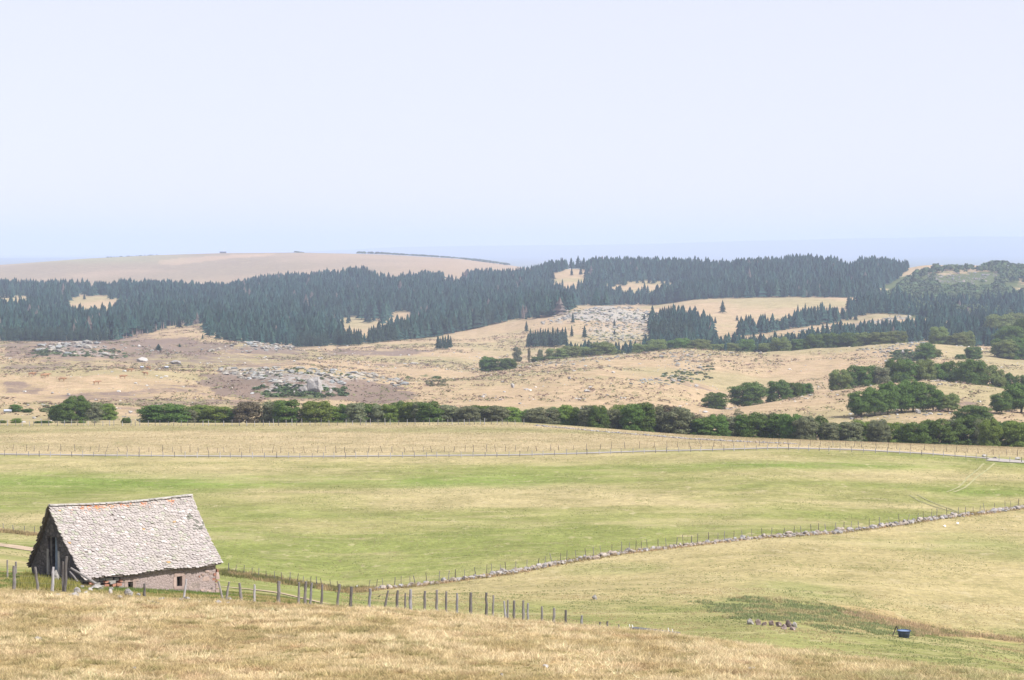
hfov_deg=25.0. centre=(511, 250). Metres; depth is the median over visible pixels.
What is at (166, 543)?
stone barn
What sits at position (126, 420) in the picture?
shrub
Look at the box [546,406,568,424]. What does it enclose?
hedgerow tree
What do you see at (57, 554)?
door
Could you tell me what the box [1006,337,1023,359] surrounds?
broadleaf tree
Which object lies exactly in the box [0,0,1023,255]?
sky
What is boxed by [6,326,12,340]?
spruce tree
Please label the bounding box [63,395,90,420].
broadleaf tree
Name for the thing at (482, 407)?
hedgerow tree
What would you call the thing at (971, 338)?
broadleaf tree
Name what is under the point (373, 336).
spruce tree
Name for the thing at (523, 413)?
hedgerow tree
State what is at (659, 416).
hedgerow tree
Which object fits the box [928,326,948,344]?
broadleaf tree
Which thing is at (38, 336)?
spruce tree
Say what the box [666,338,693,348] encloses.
broadleaf tree
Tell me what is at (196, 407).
hedgerow tree
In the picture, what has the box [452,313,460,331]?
spruce tree
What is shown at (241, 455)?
post fence
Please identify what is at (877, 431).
hedgerow tree
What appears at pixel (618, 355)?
rock outcrop
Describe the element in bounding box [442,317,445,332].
spruce tree
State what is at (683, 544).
post fence
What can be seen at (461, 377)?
scattered stones
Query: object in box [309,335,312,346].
spruce tree
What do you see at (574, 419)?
hedgerow tree
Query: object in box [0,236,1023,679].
ground
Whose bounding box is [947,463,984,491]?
wheel rut
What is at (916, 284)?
broadleaf wood
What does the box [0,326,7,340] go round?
spruce tree
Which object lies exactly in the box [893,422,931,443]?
hedgerow tree
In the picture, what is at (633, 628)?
stones
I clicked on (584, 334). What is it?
spruce tree
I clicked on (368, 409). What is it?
hedgerow tree
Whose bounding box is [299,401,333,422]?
hedgerow tree
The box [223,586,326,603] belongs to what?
path
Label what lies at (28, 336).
spruce tree
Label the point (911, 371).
broadleaf tree
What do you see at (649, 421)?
hedgerow tree
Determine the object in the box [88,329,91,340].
spruce tree
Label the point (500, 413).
hedgerow tree
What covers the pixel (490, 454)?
gravel road
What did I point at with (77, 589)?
stone
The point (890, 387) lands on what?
broadleaf tree
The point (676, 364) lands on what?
rock outcrop
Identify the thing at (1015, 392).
broadleaf tree
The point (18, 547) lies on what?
path
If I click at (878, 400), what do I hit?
broadleaf tree
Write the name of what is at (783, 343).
broadleaf tree
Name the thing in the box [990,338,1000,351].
broadleaf tree
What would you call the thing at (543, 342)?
spruce tree
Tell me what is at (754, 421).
hedgerow tree
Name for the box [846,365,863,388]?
broadleaf tree
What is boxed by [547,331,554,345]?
spruce tree
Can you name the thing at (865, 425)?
hedgerow tree
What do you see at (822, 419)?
hedgerow tree
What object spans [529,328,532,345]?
spruce tree
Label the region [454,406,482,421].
hedgerow tree
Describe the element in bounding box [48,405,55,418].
broadleaf tree
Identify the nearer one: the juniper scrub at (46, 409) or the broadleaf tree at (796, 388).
the juniper scrub at (46, 409)
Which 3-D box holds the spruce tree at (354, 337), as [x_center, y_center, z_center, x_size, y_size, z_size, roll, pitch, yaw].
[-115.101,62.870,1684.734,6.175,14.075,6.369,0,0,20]
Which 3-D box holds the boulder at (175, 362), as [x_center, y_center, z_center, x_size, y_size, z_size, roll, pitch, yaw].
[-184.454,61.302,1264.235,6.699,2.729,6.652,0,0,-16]
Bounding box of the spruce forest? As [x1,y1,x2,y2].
[0,253,1023,354]
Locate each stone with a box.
[54,570,58,579]
[74,587,80,592]
[90,584,103,589]
[124,588,132,594]
[747,618,753,624]
[775,622,781,626]
[785,620,791,626]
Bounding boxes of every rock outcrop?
[36,340,119,358]
[102,344,178,357]
[201,341,294,352]
[215,366,408,390]
[534,305,657,324]
[537,351,764,365]
[582,320,646,342]
[629,350,712,384]
[793,315,914,332]
[850,410,950,420]
[856,341,924,357]
[923,379,951,384]
[926,272,996,283]
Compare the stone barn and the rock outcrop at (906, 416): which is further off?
the rock outcrop at (906, 416)
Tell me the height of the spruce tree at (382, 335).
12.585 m
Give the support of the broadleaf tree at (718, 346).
on the ground at (652, 524)
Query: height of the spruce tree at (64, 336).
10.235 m
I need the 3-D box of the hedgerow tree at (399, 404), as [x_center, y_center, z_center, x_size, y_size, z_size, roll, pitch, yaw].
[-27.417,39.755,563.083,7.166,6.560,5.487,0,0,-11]
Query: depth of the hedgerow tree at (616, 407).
551.08 m
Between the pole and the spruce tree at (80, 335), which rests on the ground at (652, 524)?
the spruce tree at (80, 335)
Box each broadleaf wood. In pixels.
[876,262,1023,312]
[986,260,1015,265]
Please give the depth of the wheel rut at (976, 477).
392.56 m
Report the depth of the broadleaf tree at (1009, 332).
1401.68 m
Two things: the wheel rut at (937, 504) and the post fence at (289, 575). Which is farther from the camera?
the wheel rut at (937, 504)
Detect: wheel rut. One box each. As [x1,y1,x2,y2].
[910,495,953,511]
[918,495,959,512]
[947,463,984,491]
[954,463,994,491]
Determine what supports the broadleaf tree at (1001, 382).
on the ground at (652, 524)
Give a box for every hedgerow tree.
[135,403,191,422]
[179,409,199,422]
[184,404,212,421]
[193,405,231,422]
[225,408,242,422]
[229,401,261,422]
[259,400,282,422]
[271,399,300,422]
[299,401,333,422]
[328,406,343,422]
[338,404,348,422]
[344,402,366,422]
[353,402,380,422]
[370,404,389,421]
[380,404,399,421]
[388,401,406,417]
[398,402,414,421]
[411,401,429,421]
[415,401,445,421]
[431,405,457,421]
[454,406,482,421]
[470,405,491,419]
[479,405,510,421]
[497,406,521,421]
[518,409,528,420]
[520,407,560,424]
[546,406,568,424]
[555,404,573,424]
[568,406,584,425]
[577,405,597,426]
[587,405,610,427]
[598,409,622,428]
[609,404,626,429]
[618,403,646,430]
[631,402,656,431]
[646,404,666,432]
[657,405,677,432]
[659,407,694,434]
[680,414,704,431]
[689,417,717,435]
[707,414,731,436]
[726,416,738,436]
[731,415,753,436]
[734,412,772,437]
[757,412,775,435]
[766,413,788,438]
[778,413,803,438]
[791,416,819,439]
[804,416,828,438]
[818,422,840,440]
[839,421,864,441]
[849,419,869,441]
[865,418,891,442]
[886,422,902,442]
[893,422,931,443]
[922,418,959,444]
[945,419,967,443]
[951,416,978,444]
[971,418,988,445]
[977,418,1003,446]
[988,420,1007,441]
[999,420,1023,446]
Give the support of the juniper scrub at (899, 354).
on the ground at (652, 524)
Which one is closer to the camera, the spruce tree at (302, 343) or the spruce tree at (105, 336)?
the spruce tree at (302, 343)
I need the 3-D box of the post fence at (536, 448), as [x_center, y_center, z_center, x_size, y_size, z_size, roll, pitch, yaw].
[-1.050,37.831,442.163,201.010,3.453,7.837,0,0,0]
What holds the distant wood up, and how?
on the ground at (652, 524)
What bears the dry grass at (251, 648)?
on the ground at (652, 524)
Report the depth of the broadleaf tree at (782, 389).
893.59 m
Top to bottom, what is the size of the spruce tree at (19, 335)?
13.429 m
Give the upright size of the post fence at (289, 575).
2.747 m
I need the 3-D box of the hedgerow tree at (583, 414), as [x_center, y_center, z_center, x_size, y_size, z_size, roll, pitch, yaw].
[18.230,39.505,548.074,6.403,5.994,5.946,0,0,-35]
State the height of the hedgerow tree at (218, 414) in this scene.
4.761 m
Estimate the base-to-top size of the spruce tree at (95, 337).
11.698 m
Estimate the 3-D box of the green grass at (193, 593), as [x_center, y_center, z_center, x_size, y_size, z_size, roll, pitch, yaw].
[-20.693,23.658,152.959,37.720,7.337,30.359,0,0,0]
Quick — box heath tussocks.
[0,321,1023,422]
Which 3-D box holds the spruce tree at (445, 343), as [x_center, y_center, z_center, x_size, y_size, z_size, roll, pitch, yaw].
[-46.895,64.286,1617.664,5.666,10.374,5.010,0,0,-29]
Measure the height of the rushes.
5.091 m
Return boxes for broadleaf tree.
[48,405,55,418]
[49,403,75,420]
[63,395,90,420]
[79,402,103,420]
[95,403,118,419]
[479,356,495,370]
[490,358,507,370]
[501,358,516,369]
[512,346,522,361]
[527,348,530,360]
[530,357,546,361]
[537,349,543,356]
[544,348,571,359]
[561,346,581,357]
[579,346,591,356]
[587,341,617,356]
[630,343,650,353]
[645,339,668,351]
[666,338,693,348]
[685,339,712,349]
[701,392,729,409]
[709,344,724,350]
[724,381,769,406]
[726,343,742,350]
[734,409,743,416]
[737,339,756,351]
[756,343,770,351]
[765,379,793,401]
[768,336,791,351]
[782,382,802,398]
[791,338,807,350]
[800,383,814,395]
[803,333,826,348]
[822,332,840,347]
[828,369,852,390]
[838,332,856,346]
[845,391,872,416]
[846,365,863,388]
[852,332,869,345]
[854,365,875,386]
[861,386,889,415]
[865,332,890,344]
[871,366,892,384]
[877,381,900,414]
[883,358,907,382]
[885,330,908,343]
[896,379,915,412]
[899,358,919,380]
[902,380,929,411]
[913,358,936,380]
[915,382,936,410]
[923,384,944,409]
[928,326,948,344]
[933,362,949,381]
[936,393,960,410]
[941,360,963,381]
[946,332,968,346]
[950,358,989,384]
[950,405,993,427]
[962,331,975,346]
[963,346,982,358]
[976,365,999,386]
[982,314,1014,335]
[988,393,1012,413]
[989,339,1019,357]
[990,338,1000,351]
[990,369,1006,388]
[991,325,1023,340]
[1001,382,1023,412]
[1003,312,1023,320]
[1004,372,1014,389]
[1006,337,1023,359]
[1012,318,1023,333]
[1014,375,1023,390]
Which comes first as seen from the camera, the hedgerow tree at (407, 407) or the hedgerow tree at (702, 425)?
the hedgerow tree at (702, 425)
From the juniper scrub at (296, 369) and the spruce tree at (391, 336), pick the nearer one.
the juniper scrub at (296, 369)
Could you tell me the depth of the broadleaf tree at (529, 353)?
1504.12 m
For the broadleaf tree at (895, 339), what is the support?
on the ground at (652, 524)
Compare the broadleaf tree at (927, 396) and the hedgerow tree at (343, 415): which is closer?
the hedgerow tree at (343, 415)
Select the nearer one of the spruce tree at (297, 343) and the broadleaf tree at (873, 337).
the broadleaf tree at (873, 337)
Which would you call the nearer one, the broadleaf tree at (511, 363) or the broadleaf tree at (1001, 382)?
the broadleaf tree at (1001, 382)
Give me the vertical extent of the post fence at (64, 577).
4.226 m
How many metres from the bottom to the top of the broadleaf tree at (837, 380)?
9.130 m
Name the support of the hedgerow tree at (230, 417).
on the ground at (652, 524)
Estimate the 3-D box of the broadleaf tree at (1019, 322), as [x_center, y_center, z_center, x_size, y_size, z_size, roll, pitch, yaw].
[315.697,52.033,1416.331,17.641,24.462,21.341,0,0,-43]
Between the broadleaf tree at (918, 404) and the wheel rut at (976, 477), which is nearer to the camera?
the wheel rut at (976, 477)
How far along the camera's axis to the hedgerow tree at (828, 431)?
541.99 m
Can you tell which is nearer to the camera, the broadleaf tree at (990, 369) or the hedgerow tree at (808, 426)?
the hedgerow tree at (808, 426)
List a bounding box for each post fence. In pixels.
[0,439,1022,455]
[4,444,1023,461]
[6,560,16,576]
[7,418,509,425]
[12,556,618,626]
[228,563,337,586]
[369,499,1018,585]
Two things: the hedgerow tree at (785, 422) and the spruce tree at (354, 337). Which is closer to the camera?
the hedgerow tree at (785, 422)
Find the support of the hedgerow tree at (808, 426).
on the ground at (652, 524)
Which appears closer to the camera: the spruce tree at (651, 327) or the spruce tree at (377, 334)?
the spruce tree at (651, 327)
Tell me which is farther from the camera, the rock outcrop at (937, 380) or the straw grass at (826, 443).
the rock outcrop at (937, 380)
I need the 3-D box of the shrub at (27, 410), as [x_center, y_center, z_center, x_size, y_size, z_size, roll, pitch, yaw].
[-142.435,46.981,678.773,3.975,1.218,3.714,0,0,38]
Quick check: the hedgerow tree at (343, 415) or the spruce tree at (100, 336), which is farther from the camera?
the spruce tree at (100, 336)
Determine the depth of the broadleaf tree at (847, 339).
1409.78 m
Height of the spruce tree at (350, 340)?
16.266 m
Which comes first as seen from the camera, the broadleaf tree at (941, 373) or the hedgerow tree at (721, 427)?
the hedgerow tree at (721, 427)
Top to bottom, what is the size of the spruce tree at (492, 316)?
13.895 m
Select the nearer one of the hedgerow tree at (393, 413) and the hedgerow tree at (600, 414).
the hedgerow tree at (600, 414)
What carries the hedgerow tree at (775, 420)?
on the ground at (652, 524)
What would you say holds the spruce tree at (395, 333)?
on the ground at (652, 524)
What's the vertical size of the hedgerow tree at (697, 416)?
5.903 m
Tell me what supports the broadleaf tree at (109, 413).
on the ground at (652, 524)
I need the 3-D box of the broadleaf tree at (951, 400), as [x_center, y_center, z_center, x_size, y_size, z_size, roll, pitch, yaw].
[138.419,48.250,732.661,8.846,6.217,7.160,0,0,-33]
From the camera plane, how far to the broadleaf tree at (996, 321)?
1726.20 m
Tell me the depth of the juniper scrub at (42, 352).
1320.84 m
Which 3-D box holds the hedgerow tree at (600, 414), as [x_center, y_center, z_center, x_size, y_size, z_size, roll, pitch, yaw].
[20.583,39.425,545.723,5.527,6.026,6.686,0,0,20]
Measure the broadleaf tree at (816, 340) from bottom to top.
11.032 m
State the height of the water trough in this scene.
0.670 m
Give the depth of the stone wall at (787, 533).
297.10 m
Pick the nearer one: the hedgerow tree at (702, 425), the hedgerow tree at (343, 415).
the hedgerow tree at (702, 425)
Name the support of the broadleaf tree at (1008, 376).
on the ground at (652, 524)
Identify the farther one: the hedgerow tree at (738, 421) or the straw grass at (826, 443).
the hedgerow tree at (738, 421)
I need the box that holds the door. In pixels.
[47,537,61,575]
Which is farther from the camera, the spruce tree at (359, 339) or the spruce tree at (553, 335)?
the spruce tree at (553, 335)
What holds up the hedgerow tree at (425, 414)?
on the ground at (652, 524)
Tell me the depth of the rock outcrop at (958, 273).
2993.95 m
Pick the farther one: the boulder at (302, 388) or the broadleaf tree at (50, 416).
the boulder at (302, 388)
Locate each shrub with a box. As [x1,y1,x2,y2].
[9,404,22,411]
[10,418,22,422]
[21,408,33,412]
[34,421,52,422]
[120,417,131,422]
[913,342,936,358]
[931,349,943,356]
[954,354,966,358]
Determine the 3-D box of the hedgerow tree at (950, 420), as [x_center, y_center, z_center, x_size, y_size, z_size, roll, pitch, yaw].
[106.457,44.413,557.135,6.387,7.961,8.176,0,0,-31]
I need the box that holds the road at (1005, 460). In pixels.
[987,459,1023,462]
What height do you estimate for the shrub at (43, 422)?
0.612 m
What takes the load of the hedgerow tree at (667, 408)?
on the ground at (652, 524)
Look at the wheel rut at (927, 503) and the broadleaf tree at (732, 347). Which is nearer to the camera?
the wheel rut at (927, 503)
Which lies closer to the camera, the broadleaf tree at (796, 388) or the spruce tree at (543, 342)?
the broadleaf tree at (796, 388)
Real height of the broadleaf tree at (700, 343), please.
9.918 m
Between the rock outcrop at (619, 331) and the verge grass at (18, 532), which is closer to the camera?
the verge grass at (18, 532)
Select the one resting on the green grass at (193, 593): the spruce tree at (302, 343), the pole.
the pole
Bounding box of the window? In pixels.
[173,572,184,589]
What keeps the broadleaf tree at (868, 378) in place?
on the ground at (652, 524)
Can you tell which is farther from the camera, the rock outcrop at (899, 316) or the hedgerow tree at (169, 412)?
the rock outcrop at (899, 316)
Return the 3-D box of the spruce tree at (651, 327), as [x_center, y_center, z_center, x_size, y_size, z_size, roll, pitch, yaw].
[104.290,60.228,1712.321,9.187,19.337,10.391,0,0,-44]
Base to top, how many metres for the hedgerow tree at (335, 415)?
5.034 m
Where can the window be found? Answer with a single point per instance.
(182, 574)
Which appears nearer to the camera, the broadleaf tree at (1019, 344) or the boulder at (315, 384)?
the boulder at (315, 384)
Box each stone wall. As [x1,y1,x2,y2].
[375,505,1023,589]
[534,424,796,443]
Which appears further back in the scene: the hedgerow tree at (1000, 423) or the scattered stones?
the scattered stones
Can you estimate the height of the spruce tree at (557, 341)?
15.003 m
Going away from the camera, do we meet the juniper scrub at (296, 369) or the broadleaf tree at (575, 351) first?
the juniper scrub at (296, 369)
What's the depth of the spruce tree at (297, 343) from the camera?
1686.73 m
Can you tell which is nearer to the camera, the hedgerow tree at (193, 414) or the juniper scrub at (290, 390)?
the hedgerow tree at (193, 414)
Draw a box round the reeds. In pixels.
[833,607,1023,642]
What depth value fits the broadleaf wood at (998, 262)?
3186.01 m
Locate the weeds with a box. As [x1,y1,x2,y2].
[11,568,81,589]
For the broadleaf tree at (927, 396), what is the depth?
730.52 m
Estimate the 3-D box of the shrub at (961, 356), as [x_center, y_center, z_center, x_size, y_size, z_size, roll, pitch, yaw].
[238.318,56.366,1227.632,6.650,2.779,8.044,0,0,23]
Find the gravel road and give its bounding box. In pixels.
[0,447,1022,460]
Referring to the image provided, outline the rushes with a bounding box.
[688,595,915,635]
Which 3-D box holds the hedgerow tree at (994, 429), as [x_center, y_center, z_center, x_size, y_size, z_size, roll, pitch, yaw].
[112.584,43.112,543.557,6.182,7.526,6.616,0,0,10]
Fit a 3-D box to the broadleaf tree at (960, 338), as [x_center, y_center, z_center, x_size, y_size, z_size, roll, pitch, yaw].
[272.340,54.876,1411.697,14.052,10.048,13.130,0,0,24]
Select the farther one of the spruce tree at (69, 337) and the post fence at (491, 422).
the spruce tree at (69, 337)
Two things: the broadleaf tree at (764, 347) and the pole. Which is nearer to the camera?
the pole
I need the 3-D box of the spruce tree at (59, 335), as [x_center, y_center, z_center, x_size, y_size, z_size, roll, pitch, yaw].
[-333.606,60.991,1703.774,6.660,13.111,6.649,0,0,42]
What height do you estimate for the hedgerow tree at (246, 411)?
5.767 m
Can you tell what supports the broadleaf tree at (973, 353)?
on the ground at (652, 524)
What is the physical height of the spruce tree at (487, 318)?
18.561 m
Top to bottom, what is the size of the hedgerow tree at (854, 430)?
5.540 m
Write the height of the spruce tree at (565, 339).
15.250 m
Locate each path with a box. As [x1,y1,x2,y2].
[0,543,32,550]
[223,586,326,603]
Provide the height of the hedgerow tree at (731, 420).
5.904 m
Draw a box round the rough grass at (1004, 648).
[341,586,1023,673]
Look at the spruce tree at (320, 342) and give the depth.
1685.64 m
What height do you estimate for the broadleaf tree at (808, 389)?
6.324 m
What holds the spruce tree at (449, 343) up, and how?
on the ground at (652, 524)
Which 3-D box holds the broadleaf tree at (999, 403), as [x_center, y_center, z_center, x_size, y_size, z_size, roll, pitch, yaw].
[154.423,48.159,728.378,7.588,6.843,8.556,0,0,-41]
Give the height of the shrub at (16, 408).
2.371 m
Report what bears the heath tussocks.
on the ground at (652, 524)
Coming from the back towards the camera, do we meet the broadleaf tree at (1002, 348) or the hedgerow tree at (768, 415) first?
the broadleaf tree at (1002, 348)
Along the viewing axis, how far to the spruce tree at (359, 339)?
1688.21 m
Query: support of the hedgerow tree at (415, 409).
on the ground at (652, 524)
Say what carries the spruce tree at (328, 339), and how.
on the ground at (652, 524)
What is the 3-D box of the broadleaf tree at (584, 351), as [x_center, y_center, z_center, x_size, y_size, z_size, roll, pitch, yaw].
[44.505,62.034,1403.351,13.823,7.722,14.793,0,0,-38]
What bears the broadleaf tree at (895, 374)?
on the ground at (652, 524)
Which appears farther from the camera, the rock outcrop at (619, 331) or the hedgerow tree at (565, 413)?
the rock outcrop at (619, 331)
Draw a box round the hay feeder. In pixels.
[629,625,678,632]
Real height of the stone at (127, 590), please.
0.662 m
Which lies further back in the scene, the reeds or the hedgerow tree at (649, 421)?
the hedgerow tree at (649, 421)
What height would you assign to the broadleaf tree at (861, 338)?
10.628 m
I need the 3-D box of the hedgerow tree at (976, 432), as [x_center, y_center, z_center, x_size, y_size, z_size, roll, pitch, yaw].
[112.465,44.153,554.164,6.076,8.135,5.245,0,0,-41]
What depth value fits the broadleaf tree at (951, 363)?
946.25 m
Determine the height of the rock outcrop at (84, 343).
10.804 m
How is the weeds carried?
on the ground at (652, 524)
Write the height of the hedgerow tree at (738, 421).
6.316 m
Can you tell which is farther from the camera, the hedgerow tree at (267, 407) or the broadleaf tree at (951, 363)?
the broadleaf tree at (951, 363)
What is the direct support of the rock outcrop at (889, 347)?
on the ground at (652, 524)
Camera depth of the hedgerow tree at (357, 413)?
552.47 m
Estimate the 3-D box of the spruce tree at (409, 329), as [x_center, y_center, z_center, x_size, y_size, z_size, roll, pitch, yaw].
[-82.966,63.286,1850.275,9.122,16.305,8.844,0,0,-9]
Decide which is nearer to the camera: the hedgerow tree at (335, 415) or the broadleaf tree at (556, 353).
the hedgerow tree at (335, 415)
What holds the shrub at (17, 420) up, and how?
on the ground at (652, 524)
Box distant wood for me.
[356,251,510,264]
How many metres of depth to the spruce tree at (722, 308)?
2194.49 m
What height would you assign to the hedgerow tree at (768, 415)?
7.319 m
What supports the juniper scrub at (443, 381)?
on the ground at (652, 524)
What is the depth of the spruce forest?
2367.34 m
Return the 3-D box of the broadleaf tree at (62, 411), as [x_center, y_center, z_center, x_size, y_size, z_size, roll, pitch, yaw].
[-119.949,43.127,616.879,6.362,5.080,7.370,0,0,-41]
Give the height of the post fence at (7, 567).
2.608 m
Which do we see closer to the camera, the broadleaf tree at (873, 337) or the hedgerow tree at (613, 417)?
the hedgerow tree at (613, 417)
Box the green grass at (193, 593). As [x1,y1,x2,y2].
[0,570,468,614]
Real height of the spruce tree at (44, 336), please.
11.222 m
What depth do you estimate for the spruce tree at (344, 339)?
1677.92 m
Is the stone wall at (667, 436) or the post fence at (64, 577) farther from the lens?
the stone wall at (667, 436)
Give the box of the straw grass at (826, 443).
[0,422,1023,455]
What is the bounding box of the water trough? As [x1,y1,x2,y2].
[897,629,910,637]
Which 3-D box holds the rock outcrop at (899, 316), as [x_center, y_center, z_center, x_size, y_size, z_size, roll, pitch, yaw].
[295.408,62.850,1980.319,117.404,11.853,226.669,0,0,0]
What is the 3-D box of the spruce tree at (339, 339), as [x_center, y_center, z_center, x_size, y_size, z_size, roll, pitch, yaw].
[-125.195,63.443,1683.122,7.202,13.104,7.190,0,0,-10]
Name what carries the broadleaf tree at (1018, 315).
on the ground at (652, 524)
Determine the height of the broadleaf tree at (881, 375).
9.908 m
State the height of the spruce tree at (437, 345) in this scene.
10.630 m
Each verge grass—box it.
[0,528,38,535]
[216,567,377,592]
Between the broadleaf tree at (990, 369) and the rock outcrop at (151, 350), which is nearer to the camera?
the broadleaf tree at (990, 369)
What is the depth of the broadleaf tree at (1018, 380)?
943.44 m
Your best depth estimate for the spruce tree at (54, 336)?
1704.27 m
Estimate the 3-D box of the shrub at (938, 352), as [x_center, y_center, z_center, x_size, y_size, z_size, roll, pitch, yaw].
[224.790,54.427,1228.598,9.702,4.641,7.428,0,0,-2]
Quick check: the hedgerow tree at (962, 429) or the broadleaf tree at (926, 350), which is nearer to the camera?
the hedgerow tree at (962, 429)
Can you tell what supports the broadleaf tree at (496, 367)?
on the ground at (652, 524)
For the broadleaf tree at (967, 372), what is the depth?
931.56 m
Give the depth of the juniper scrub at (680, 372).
1086.52 m
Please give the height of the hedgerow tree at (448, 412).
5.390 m
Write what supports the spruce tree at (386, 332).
on the ground at (652, 524)
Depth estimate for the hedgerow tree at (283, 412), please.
547.78 m
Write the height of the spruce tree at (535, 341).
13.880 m
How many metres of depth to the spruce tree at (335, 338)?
1682.25 m
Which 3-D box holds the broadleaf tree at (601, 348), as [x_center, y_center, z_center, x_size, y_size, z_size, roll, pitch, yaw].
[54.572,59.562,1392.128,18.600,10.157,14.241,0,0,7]
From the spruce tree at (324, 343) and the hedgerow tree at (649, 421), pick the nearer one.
the hedgerow tree at (649, 421)
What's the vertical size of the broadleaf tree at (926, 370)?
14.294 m
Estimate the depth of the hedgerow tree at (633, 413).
543.26 m
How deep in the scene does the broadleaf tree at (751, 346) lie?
1420.77 m
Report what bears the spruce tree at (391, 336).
on the ground at (652, 524)
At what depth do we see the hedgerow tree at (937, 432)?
544.10 m
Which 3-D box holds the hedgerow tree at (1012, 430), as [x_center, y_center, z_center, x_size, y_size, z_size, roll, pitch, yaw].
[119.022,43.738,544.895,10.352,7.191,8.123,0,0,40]
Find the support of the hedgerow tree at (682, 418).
on the ground at (652, 524)
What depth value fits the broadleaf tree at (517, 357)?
1506.83 m
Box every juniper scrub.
[30,346,127,358]
[39,405,49,414]
[243,367,355,382]
[252,383,349,396]
[424,379,445,386]
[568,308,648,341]
[661,365,714,382]
[889,349,932,360]
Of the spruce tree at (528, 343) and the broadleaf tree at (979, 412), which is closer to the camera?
the broadleaf tree at (979, 412)
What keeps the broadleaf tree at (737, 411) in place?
on the ground at (652, 524)
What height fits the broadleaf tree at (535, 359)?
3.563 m
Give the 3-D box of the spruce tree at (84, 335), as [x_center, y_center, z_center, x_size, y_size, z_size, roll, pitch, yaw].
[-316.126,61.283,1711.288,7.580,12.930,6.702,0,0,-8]
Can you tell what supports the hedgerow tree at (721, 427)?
on the ground at (652, 524)
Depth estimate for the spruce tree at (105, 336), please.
1717.56 m
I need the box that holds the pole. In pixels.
[70,567,96,583]
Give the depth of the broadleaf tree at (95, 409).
624.88 m
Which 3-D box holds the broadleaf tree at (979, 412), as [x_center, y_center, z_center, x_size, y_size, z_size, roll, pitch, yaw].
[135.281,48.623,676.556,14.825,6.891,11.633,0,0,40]
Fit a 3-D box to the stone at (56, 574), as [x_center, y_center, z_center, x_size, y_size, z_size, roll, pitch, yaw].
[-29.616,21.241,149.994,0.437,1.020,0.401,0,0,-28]
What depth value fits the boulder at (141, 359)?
1287.39 m
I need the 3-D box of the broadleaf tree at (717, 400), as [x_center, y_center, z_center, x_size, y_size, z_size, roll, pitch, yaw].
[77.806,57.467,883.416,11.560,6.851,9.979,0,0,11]
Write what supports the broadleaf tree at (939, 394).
on the ground at (652, 524)
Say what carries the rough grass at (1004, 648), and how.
on the ground at (652, 524)
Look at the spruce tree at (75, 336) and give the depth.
1705.78 m
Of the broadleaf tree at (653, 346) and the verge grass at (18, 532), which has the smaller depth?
the verge grass at (18, 532)
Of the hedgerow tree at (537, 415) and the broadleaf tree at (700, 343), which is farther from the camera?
the broadleaf tree at (700, 343)
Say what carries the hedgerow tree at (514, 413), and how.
on the ground at (652, 524)
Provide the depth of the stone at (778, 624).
186.99 m
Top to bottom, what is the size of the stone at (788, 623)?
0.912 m
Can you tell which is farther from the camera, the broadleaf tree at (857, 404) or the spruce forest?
the spruce forest
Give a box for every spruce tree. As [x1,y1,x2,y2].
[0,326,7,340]
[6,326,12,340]
[11,327,17,340]
[16,326,21,340]
[24,327,32,340]
[35,328,41,340]
[41,328,46,340]
[46,325,51,341]
[51,327,57,341]
[56,325,62,340]
[61,329,67,341]
[67,327,72,340]
[72,328,78,340]
[76,327,82,340]
[82,326,87,340]
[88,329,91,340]
[92,327,98,339]
[97,328,102,340]
[103,328,107,340]
[294,332,301,347]
[300,336,304,346]
[304,335,308,346]
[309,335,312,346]
[318,333,322,346]
[322,332,327,345]
[326,331,330,344]
[331,328,337,345]
[336,330,342,344]
[339,330,348,344]
[346,325,354,345]
[351,329,357,344]
[355,328,361,344]
[365,328,373,342]
[371,325,378,341]
[375,323,381,341]
[380,327,385,341]
[384,324,391,340]
[388,323,395,339]
[393,325,398,339]
[406,320,413,337]
[434,336,441,348]
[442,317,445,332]
[443,336,448,348]
[447,334,451,347]
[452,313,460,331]
[485,305,491,323]
[490,309,495,323]
[525,334,530,346]
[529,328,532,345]
[532,329,538,345]
[539,329,547,345]
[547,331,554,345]
[551,327,554,344]
[552,327,561,345]
[560,327,568,344]
[582,325,586,337]
[648,320,653,341]
[719,300,725,312]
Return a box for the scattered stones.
[0,341,1017,420]
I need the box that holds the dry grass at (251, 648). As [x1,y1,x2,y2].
[0,590,1023,679]
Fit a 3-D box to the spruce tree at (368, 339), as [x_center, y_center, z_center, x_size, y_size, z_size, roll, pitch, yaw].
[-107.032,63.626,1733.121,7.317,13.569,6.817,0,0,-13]
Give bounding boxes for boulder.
[136,357,147,361]
[169,360,180,363]
[299,385,307,391]
[307,377,322,392]
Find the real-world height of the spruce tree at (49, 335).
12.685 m
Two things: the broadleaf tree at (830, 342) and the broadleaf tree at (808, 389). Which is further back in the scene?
the broadleaf tree at (830, 342)
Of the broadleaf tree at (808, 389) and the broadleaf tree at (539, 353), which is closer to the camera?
the broadleaf tree at (808, 389)
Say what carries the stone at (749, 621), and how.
on the ground at (652, 524)
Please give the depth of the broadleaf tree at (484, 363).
1261.53 m
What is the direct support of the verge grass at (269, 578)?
on the ground at (652, 524)
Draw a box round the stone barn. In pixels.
[26,494,222,591]
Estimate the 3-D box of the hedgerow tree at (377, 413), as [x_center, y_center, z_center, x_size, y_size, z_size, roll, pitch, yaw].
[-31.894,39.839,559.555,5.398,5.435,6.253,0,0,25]

